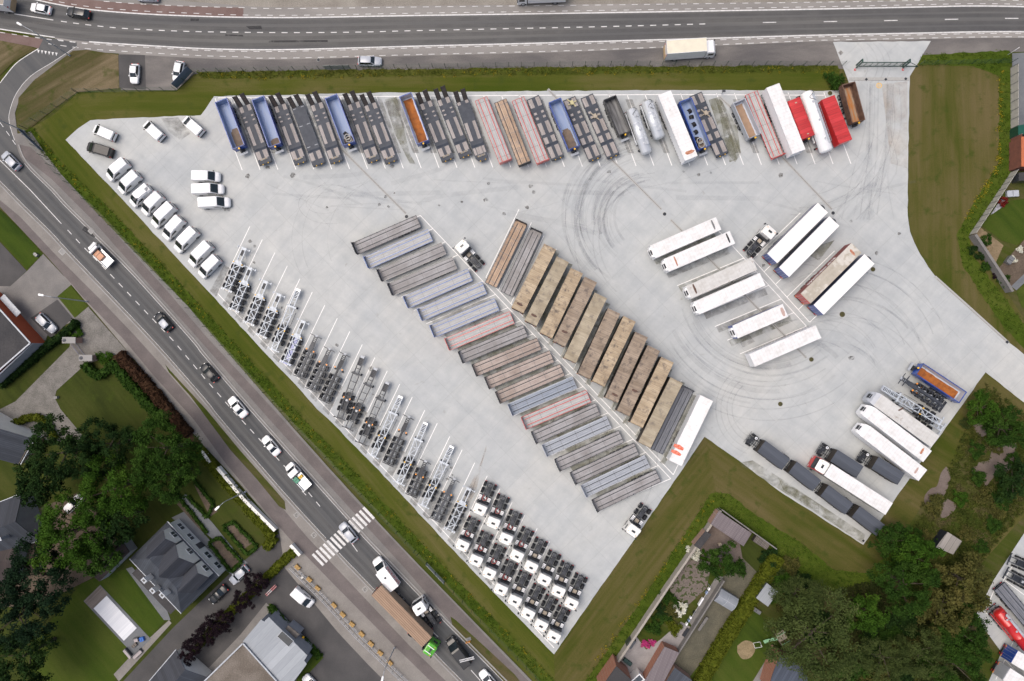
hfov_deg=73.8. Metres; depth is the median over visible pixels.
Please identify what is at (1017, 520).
lawn
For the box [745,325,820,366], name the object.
box trailer
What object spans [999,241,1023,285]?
garden bed
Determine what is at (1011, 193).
garden table
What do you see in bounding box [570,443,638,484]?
flatbed trailer
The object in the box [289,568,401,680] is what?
temporary fence
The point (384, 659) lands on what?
temporary fence
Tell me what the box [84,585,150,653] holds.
swimming pool
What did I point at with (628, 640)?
garden shed
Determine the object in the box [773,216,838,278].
box trailer
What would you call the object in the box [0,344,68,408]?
lawn
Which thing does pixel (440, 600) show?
cycle path
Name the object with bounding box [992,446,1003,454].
bush
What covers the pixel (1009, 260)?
garden box
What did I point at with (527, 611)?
tractor unit
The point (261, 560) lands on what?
driveway
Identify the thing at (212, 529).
path
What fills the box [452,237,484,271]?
tractor unit
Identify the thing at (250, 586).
tree
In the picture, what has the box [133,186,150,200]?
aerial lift
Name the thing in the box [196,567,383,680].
parking patch
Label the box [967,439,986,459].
bush
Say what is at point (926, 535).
bush
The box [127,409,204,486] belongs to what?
tree
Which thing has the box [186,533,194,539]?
window
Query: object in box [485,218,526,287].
flatbed trailer
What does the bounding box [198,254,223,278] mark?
van
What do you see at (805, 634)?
bush
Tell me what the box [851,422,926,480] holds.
box trailer
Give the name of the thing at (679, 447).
roof patch
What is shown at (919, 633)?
bush
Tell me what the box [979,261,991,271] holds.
bush
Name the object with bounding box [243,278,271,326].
container chassis
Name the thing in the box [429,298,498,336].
flatbed trailer
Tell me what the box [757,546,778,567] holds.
bush
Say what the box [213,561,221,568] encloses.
window
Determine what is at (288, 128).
lowloader trailer
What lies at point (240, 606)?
tree
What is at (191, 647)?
tree
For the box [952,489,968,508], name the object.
bush
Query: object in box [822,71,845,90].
bush
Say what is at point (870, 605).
tree
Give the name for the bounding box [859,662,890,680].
bush
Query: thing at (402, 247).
flatbed trailer
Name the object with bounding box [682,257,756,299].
box trailer
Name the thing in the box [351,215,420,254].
flatbed trailer
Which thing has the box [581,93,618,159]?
lowloader trailer
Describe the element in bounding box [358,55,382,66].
car
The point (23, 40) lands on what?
path
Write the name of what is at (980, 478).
bush
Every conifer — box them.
[0,531,77,614]
[0,575,64,652]
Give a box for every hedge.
[0,318,80,389]
[10,413,59,439]
[79,361,111,380]
[106,359,171,429]
[113,350,193,437]
[166,486,207,533]
[186,472,214,518]
[195,447,278,551]
[196,548,296,647]
[207,536,242,572]
[221,520,258,555]
[267,604,288,620]
[302,635,322,660]
[691,553,784,680]
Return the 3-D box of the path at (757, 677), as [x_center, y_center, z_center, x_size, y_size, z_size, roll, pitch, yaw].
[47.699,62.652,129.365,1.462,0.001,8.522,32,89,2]
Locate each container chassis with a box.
[221,245,250,292]
[228,265,255,312]
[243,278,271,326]
[256,291,285,338]
[268,288,300,352]
[280,318,309,365]
[293,334,320,379]
[305,346,333,392]
[318,351,348,403]
[333,355,364,420]
[342,367,377,431]
[355,381,389,445]
[367,395,402,458]
[382,414,413,466]
[393,422,427,485]
[405,459,430,497]
[418,445,453,508]
[430,477,459,522]
[444,485,474,533]
[880,385,944,427]
[884,392,945,434]
[898,373,943,408]
[902,376,946,412]
[1002,567,1023,589]
[1006,553,1023,570]
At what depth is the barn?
129.53 m
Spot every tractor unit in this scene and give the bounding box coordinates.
[407,633,440,658]
[410,594,441,627]
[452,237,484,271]
[453,516,479,553]
[466,530,492,568]
[470,480,496,517]
[479,543,506,581]
[483,493,509,530]
[491,559,517,597]
[496,509,521,546]
[505,570,531,608]
[507,526,533,563]
[518,583,545,621]
[521,537,547,574]
[530,594,557,632]
[534,549,560,587]
[543,605,570,644]
[548,560,573,598]
[561,572,587,610]
[622,502,651,539]
[742,223,777,257]
[807,455,829,473]
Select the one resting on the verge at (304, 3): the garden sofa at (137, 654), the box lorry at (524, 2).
the box lorry at (524, 2)
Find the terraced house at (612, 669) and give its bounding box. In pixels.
[596,654,631,680]
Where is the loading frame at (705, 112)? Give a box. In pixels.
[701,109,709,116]
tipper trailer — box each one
[215,97,247,155]
[252,95,283,153]
[325,94,356,151]
[399,92,429,150]
[548,98,579,156]
[603,95,630,141]
[677,97,710,156]
[730,98,760,141]
[787,97,814,143]
[837,81,864,127]
[907,362,966,402]
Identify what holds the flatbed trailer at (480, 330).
on the yard at (604, 223)
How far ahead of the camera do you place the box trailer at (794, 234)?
127.35 m
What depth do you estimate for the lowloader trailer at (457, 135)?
132.36 m
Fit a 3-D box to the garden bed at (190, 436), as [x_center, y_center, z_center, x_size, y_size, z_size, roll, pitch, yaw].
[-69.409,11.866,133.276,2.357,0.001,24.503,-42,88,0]
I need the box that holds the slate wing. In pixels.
[0,495,40,550]
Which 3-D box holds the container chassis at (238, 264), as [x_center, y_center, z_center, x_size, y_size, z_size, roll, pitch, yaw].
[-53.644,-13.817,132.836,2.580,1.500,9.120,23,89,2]
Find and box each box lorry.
[0,0,16,13]
[517,0,565,5]
[663,37,715,61]
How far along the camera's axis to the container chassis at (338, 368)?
131.44 m
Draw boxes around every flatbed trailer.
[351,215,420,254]
[363,229,432,268]
[376,242,445,281]
[387,257,456,295]
[402,269,472,307]
[416,282,486,320]
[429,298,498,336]
[444,311,513,349]
[457,325,527,362]
[471,338,541,376]
[475,96,511,164]
[484,351,553,388]
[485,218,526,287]
[494,99,530,166]
[495,364,564,403]
[501,227,542,296]
[507,376,576,416]
[512,96,549,165]
[521,390,590,429]
[531,403,600,444]
[542,416,610,456]
[554,430,623,470]
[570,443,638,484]
[580,455,649,498]
[591,469,660,512]
[650,385,693,454]
[744,91,785,159]
[992,582,1023,625]
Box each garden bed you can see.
[1,492,115,606]
[148,395,200,443]
[177,501,201,530]
[192,481,217,515]
[211,539,237,567]
[227,525,251,549]
[296,655,323,680]
[637,588,687,648]
[670,557,710,604]
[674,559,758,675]
[695,524,751,563]
[972,227,1002,261]
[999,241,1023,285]
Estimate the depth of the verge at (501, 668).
130.58 m
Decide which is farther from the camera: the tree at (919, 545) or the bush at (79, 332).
the bush at (79, 332)
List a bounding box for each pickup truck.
[88,242,114,268]
[285,462,311,491]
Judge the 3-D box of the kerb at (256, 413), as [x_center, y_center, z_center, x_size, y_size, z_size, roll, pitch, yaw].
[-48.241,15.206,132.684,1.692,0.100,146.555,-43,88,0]
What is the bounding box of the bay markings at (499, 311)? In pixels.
[215,93,1023,678]
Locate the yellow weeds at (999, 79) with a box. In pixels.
[966,70,1003,218]
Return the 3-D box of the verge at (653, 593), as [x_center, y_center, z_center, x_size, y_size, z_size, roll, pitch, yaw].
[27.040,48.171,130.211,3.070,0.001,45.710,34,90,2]
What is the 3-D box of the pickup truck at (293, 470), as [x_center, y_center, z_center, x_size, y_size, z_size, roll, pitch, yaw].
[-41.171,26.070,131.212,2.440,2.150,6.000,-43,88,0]
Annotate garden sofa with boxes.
[123,647,132,658]
[131,648,142,658]
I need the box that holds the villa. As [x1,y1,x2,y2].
[129,519,225,613]
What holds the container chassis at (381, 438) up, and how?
on the yard at (604, 223)
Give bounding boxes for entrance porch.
[285,619,303,638]
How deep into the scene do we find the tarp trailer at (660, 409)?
127.12 m
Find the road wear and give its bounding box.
[82,18,327,235]
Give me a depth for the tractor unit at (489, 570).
129.50 m
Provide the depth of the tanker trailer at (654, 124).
129.50 m
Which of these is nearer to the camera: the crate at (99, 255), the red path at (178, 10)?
the crate at (99, 255)
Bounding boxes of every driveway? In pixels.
[0,254,82,339]
[0,307,133,441]
[124,530,282,680]
[1012,53,1023,124]
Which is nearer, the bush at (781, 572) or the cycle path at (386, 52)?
the bush at (781, 572)
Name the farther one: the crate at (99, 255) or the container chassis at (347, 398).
the crate at (99, 255)
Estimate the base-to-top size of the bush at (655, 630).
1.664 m
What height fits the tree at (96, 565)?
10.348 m
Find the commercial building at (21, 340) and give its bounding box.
[0,292,44,382]
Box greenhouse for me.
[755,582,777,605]
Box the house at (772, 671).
[760,644,806,680]
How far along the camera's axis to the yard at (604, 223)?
131.84 m
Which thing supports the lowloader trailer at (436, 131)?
on the yard at (604, 223)
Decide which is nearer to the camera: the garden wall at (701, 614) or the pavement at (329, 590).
the garden wall at (701, 614)
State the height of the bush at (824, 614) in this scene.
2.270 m
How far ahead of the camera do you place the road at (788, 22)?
133.70 m
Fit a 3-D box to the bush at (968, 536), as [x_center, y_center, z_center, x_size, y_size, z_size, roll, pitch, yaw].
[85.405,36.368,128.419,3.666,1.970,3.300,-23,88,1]
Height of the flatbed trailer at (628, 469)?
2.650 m
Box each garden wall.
[202,450,209,462]
[216,466,277,531]
[289,543,302,556]
[616,508,721,661]
[677,578,724,652]
[719,507,776,549]
[969,234,1013,292]
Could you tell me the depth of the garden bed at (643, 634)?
130.02 m
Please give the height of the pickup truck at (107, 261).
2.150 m
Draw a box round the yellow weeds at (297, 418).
[39,136,546,676]
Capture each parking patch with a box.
[0,243,25,285]
[31,300,71,336]
[118,55,145,89]
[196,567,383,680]
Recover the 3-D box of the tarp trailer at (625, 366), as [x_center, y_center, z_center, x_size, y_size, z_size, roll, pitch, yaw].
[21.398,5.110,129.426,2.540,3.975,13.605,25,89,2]
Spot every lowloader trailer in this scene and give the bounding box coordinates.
[232,93,271,165]
[268,92,306,165]
[287,93,324,166]
[305,91,342,164]
[342,90,379,163]
[359,91,397,164]
[415,89,453,162]
[433,85,471,158]
[453,88,487,161]
[527,95,563,160]
[563,96,600,161]
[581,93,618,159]
[689,92,727,157]
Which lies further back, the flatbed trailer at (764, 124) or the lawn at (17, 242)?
the lawn at (17, 242)
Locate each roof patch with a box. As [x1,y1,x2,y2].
[671,450,680,455]
[673,444,683,449]
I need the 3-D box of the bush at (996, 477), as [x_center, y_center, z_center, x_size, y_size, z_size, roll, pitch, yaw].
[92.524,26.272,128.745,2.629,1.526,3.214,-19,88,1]
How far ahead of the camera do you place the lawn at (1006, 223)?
130.47 m
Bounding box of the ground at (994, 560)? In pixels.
[0,30,1023,680]
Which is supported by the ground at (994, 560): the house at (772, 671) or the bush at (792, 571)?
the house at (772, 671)
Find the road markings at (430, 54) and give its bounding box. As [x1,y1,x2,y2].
[0,0,1023,680]
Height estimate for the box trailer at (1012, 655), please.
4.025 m
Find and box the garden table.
[1005,190,1018,196]
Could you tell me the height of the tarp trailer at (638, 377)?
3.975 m
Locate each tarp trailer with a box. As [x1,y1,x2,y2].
[512,244,555,313]
[524,257,568,326]
[540,268,582,338]
[552,277,596,346]
[563,293,606,362]
[577,308,619,378]
[591,316,634,386]
[604,332,647,402]
[615,345,659,415]
[628,357,672,427]
[636,377,682,447]
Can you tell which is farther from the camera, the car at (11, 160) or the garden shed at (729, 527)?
the car at (11, 160)
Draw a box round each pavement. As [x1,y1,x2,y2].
[0,182,460,680]
[9,47,530,680]
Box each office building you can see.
[204,643,277,680]
[243,610,312,680]
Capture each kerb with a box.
[0,184,458,680]
[18,145,506,680]
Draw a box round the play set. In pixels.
[763,629,788,644]
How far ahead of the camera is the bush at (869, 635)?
127.75 m
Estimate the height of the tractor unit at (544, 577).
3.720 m
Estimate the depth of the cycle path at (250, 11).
133.56 m
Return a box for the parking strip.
[119,38,1023,89]
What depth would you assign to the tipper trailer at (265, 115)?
132.73 m
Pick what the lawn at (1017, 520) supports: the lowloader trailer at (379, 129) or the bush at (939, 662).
the bush at (939, 662)
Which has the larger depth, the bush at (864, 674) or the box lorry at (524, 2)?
the box lorry at (524, 2)
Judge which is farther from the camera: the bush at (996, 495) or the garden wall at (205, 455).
the garden wall at (205, 455)
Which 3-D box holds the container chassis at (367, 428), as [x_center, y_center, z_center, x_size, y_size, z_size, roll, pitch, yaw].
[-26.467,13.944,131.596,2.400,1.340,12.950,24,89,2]
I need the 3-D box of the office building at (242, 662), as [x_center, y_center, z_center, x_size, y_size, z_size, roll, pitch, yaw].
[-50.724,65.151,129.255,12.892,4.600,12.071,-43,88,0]
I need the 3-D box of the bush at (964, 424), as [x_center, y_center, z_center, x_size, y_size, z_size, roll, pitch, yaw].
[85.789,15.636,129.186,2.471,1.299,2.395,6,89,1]
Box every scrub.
[822,579,969,680]
[882,382,1023,623]
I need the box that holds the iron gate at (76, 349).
[70,343,83,353]
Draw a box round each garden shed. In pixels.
[93,540,136,581]
[625,636,635,648]
[665,664,691,680]
[691,528,711,548]
[708,508,751,545]
[1012,172,1023,182]
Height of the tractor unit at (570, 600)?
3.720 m
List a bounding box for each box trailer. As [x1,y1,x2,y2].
[647,217,720,259]
[655,90,697,164]
[661,231,734,272]
[666,394,712,465]
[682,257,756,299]
[690,273,764,314]
[728,304,787,338]
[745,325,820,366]
[745,431,789,469]
[761,83,804,157]
[761,203,827,264]
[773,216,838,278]
[782,452,820,490]
[794,243,861,304]
[806,254,873,315]
[814,481,852,513]
[815,442,863,477]
[818,95,851,147]
[819,463,892,514]
[844,496,883,535]
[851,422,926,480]
[855,448,904,484]
[856,404,930,461]
[862,391,938,446]
[991,660,1023,680]
[999,644,1023,669]
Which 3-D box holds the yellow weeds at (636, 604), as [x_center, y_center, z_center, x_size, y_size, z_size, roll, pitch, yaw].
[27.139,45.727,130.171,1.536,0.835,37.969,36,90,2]
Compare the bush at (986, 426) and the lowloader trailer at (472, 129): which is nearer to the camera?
the bush at (986, 426)
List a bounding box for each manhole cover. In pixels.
[58,248,65,255]
[839,311,844,316]
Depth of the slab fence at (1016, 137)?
129.16 m
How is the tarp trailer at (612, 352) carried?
on the yard at (604, 223)
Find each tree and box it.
[0,627,59,680]
[12,459,67,508]
[23,412,103,495]
[26,487,110,574]
[67,529,124,577]
[71,449,149,531]
[74,416,135,480]
[91,496,150,546]
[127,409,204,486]
[134,451,201,505]
[177,650,196,666]
[181,637,202,658]
[191,621,214,646]
[205,609,234,637]
[231,589,255,613]
[243,572,269,596]
[698,540,739,581]
[844,593,890,635]
[866,521,912,565]
[866,560,941,620]
[883,531,945,585]
[916,585,980,639]
[918,633,987,680]
[929,551,994,612]
[930,603,994,663]
[965,388,1001,425]
[985,404,1023,448]
[993,456,1023,502]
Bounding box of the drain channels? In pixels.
[340,77,1006,358]
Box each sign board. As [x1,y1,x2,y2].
[18,129,44,151]
[171,66,191,88]
[323,65,350,69]
[425,562,444,583]
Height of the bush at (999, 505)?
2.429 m
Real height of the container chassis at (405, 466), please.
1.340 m
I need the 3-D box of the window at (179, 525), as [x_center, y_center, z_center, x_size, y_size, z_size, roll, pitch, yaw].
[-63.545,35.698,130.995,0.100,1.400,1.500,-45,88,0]
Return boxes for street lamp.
[0,120,24,131]
[16,22,70,55]
[38,293,87,301]
[215,491,246,510]
[381,646,395,680]
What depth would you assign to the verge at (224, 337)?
132.60 m
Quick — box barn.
[0,546,26,582]
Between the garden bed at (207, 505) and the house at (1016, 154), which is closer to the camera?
the house at (1016, 154)
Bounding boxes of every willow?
[761,584,869,680]
[768,575,828,626]
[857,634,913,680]
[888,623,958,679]
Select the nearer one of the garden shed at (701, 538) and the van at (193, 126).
the garden shed at (701, 538)
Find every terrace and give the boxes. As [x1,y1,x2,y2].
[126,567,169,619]
[172,512,232,574]
[209,603,268,673]
[621,622,689,673]
[991,199,1005,213]
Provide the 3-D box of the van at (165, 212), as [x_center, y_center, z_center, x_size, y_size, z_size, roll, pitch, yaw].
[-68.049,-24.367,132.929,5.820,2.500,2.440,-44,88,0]
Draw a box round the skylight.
[277,630,293,646]
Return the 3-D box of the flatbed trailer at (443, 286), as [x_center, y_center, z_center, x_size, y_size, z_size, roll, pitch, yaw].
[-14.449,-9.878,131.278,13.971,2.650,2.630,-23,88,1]
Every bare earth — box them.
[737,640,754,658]
[924,467,950,504]
[940,499,955,517]
[973,424,985,436]
[973,443,1016,485]
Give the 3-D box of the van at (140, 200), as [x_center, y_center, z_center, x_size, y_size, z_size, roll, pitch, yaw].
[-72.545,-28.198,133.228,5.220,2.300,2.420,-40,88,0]
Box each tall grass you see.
[586,491,717,679]
[717,492,904,599]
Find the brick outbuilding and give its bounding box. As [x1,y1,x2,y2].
[643,641,678,680]
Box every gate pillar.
[62,337,82,342]
[79,355,97,360]
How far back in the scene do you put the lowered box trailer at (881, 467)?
126.85 m
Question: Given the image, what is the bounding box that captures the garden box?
[1004,255,1014,264]
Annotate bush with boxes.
[67,325,83,337]
[95,351,112,364]
[644,620,660,635]
[648,639,656,646]
[651,613,664,627]
[655,601,668,616]
[659,591,671,605]
[659,614,672,621]
[664,593,678,609]
[664,601,677,619]
[665,620,682,637]
[673,601,687,616]
[686,546,701,560]
[699,549,707,561]
[731,556,746,579]
[756,576,773,586]
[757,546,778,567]
[771,568,783,583]
[772,571,790,594]
[775,596,784,611]
[781,622,797,635]
[783,555,800,575]
[796,570,811,589]
[804,625,830,645]
[810,610,830,625]
[819,618,837,645]
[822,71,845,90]
[822,654,834,673]
[836,639,859,656]
[846,664,872,680]
[849,602,869,620]
[857,628,881,657]
[859,623,889,640]
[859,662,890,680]
[862,650,875,660]
[883,614,897,630]
[888,668,913,680]
[889,612,918,638]
[890,635,925,658]
[910,628,934,648]
[911,628,924,644]
[913,528,924,538]
[919,527,934,540]
[920,493,944,518]
[921,601,945,622]
[921,656,952,676]
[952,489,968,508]
[955,524,977,541]
[958,417,970,428]
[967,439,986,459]
[968,245,977,254]
[970,468,986,486]
[971,538,989,552]
[973,251,984,260]
[973,485,994,504]
[976,472,985,480]
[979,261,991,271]
[980,423,993,430]
[981,233,991,245]
[986,514,1002,533]
[986,518,1002,532]
[988,487,1009,504]
[990,502,1013,520]
[992,422,1007,436]
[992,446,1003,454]
[993,493,1012,511]
[994,473,1006,483]
[995,274,1010,286]
[998,196,1008,206]
[1003,451,1019,466]
[1016,245,1022,253]
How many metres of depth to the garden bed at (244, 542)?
132.23 m
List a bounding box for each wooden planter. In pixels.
[367,640,374,647]
[376,649,383,655]
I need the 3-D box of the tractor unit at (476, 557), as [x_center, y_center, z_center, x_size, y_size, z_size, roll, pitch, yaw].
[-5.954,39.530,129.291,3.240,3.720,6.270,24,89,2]
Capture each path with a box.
[0,33,42,47]
[0,200,444,680]
[18,144,527,680]
[42,0,242,16]
[55,32,1023,58]
[97,0,1023,16]
[114,620,170,680]
[182,495,247,564]
[689,576,722,624]
[753,662,764,680]
[1012,275,1023,289]
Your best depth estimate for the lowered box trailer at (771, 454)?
127.38 m
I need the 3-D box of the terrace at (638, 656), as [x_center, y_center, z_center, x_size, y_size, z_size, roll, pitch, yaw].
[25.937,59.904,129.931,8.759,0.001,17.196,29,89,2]
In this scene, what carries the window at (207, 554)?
in the villa
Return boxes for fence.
[18,89,414,553]
[71,61,848,91]
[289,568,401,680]
[293,564,402,676]
[417,554,539,679]
[919,58,1017,64]
[969,169,1018,234]
[1010,63,1018,128]
[1011,133,1022,170]
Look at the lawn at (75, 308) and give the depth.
134.15 m
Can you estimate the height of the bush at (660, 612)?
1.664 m
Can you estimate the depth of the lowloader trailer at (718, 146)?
131.26 m
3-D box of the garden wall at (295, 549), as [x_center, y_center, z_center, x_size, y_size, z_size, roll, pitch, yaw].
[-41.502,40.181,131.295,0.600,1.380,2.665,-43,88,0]
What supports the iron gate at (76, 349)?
attached to the gate pillar at (71, 340)
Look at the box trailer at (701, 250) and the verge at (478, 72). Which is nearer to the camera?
the box trailer at (701, 250)
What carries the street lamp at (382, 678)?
on the pavement at (329, 590)
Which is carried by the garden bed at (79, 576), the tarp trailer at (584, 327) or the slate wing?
the slate wing
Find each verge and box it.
[0,41,34,74]
[17,50,118,127]
[26,127,552,680]
[166,366,285,509]
[177,0,1023,6]
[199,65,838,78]
[451,617,518,680]
[585,493,716,680]
[715,492,906,599]
[918,50,1023,347]
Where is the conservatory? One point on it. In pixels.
(636, 674)
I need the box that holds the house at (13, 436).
[0,412,44,463]
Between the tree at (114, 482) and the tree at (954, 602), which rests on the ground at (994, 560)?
the tree at (954, 602)
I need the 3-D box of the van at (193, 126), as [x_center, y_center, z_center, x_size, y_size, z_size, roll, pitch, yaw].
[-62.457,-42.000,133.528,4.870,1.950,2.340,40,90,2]
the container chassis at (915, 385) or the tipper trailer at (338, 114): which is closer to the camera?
the container chassis at (915, 385)
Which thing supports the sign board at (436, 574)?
on the verge at (224, 337)
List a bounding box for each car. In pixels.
[1,151,22,170]
[30,2,52,15]
[35,312,57,333]
[63,494,83,513]
[66,6,91,20]
[128,63,140,84]
[138,0,158,2]
[154,312,173,332]
[172,60,185,80]
[200,363,219,382]
[209,584,228,603]
[228,396,248,418]
[229,564,249,584]
[262,435,281,456]
[302,673,315,680]
[339,521,358,543]
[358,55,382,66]
[479,668,495,680]
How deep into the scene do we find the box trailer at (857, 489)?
125.91 m
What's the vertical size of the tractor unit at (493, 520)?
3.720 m
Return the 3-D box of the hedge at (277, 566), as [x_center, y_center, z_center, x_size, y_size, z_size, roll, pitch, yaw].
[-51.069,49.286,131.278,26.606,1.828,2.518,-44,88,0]
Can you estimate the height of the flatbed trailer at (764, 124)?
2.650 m
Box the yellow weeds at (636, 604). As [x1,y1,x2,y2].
[594,500,713,659]
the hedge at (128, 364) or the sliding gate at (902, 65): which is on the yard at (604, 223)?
the sliding gate at (902, 65)
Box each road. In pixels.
[0,0,1023,48]
[0,35,501,680]
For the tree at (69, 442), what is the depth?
122.01 m
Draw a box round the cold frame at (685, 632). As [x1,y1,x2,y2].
[682,628,688,636]
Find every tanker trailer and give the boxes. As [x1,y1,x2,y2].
[624,107,651,154]
[639,99,664,139]
[796,90,832,153]
[986,603,1023,650]
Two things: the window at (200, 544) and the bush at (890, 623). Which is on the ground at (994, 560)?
the bush at (890, 623)
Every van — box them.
[86,141,115,158]
[92,124,118,142]
[106,157,132,181]
[117,169,143,194]
[129,183,154,207]
[141,190,166,216]
[143,120,166,142]
[151,201,178,228]
[162,215,187,240]
[174,226,200,253]
[182,116,206,137]
[188,240,214,267]
[191,170,221,182]
[191,182,224,195]
[197,196,231,209]
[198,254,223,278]
[290,585,314,607]
[373,555,400,591]
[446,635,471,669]
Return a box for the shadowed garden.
[0,441,278,680]
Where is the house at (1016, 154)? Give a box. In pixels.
[1009,137,1023,170]
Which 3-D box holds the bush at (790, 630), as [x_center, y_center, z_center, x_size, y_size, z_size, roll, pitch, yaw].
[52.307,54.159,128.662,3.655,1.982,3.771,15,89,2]
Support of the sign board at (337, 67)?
on the parking strip
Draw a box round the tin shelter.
[933,529,961,553]
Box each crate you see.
[93,250,105,260]
[293,476,299,483]
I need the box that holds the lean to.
[1010,124,1023,138]
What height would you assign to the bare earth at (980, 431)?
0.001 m
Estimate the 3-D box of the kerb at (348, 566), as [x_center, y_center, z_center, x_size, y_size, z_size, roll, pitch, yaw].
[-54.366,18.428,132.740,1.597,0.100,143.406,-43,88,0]
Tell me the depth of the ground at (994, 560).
129.67 m
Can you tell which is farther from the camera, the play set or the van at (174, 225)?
the van at (174, 225)
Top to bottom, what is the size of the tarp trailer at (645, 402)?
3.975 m
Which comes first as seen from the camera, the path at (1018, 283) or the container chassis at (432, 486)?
the path at (1018, 283)
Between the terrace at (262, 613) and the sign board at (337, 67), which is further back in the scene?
the sign board at (337, 67)
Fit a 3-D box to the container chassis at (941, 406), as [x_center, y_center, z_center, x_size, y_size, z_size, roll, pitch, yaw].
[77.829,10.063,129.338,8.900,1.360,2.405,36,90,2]
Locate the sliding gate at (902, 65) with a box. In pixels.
[856,59,917,67]
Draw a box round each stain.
[393,97,413,160]
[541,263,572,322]
[711,98,739,148]
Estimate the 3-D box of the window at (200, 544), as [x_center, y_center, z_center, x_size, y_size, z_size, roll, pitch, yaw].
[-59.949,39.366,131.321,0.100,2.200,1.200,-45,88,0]
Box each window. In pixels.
[176,523,184,529]
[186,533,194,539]
[195,542,204,548]
[204,551,211,558]
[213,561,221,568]
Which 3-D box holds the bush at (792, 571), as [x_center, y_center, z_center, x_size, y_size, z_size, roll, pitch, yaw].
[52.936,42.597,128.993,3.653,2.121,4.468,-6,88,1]
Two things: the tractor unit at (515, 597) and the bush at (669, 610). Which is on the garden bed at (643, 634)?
the bush at (669, 610)
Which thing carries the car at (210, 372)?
on the road at (314, 503)
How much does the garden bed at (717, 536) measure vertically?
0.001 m
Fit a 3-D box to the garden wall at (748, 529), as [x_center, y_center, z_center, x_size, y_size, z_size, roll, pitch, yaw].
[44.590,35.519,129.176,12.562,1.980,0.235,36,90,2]
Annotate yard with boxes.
[66,41,1023,653]
[977,534,1023,680]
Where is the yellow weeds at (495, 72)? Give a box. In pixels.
[202,66,832,79]
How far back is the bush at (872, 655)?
127.86 m
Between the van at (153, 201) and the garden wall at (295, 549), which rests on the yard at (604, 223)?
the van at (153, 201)
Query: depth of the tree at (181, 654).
128.53 m
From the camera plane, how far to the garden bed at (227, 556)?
132.21 m
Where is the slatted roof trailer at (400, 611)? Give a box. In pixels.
[372,583,433,646]
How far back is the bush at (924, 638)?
127.44 m
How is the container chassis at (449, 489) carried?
on the yard at (604, 223)
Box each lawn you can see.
[0,210,42,268]
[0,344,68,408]
[31,569,163,680]
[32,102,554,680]
[52,70,839,119]
[56,368,195,486]
[57,285,87,317]
[554,437,717,680]
[690,611,782,680]
[706,372,1023,572]
[740,533,766,571]
[840,54,1023,353]
[928,505,1023,678]
[982,199,1023,244]
[1016,285,1023,307]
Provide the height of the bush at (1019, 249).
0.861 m
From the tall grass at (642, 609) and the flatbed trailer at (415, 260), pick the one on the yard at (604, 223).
the flatbed trailer at (415, 260)
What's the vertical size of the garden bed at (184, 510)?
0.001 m
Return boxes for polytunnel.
[714,587,738,610]
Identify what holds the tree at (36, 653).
on the shadowed garden
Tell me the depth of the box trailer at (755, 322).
127.09 m
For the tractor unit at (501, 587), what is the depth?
129.42 m
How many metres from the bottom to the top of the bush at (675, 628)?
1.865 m
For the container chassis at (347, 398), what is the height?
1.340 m
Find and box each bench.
[623,657,631,666]
[697,616,707,630]
[753,607,760,614]
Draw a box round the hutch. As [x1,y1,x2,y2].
[751,534,768,549]
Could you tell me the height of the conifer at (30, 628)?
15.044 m
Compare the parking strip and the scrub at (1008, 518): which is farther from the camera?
the parking strip
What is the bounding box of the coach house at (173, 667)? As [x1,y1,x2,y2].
[149,646,211,680]
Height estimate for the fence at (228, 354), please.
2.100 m
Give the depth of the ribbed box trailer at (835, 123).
128.36 m
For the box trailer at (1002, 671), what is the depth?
124.68 m
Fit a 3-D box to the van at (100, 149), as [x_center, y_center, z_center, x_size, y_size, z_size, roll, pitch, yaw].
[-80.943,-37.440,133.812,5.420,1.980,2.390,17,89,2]
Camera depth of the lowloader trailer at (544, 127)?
131.97 m
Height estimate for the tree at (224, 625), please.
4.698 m
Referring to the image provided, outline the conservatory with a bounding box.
[630,668,644,680]
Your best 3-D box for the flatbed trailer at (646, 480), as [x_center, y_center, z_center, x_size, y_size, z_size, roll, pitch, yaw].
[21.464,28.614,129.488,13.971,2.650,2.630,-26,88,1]
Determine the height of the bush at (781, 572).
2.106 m
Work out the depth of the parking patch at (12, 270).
134.63 m
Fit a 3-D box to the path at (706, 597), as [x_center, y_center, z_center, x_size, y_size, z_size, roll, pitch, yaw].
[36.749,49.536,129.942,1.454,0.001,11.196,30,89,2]
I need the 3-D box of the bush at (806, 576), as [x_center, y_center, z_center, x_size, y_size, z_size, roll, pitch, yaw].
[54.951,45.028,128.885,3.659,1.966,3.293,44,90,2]
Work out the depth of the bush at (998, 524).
128.35 m

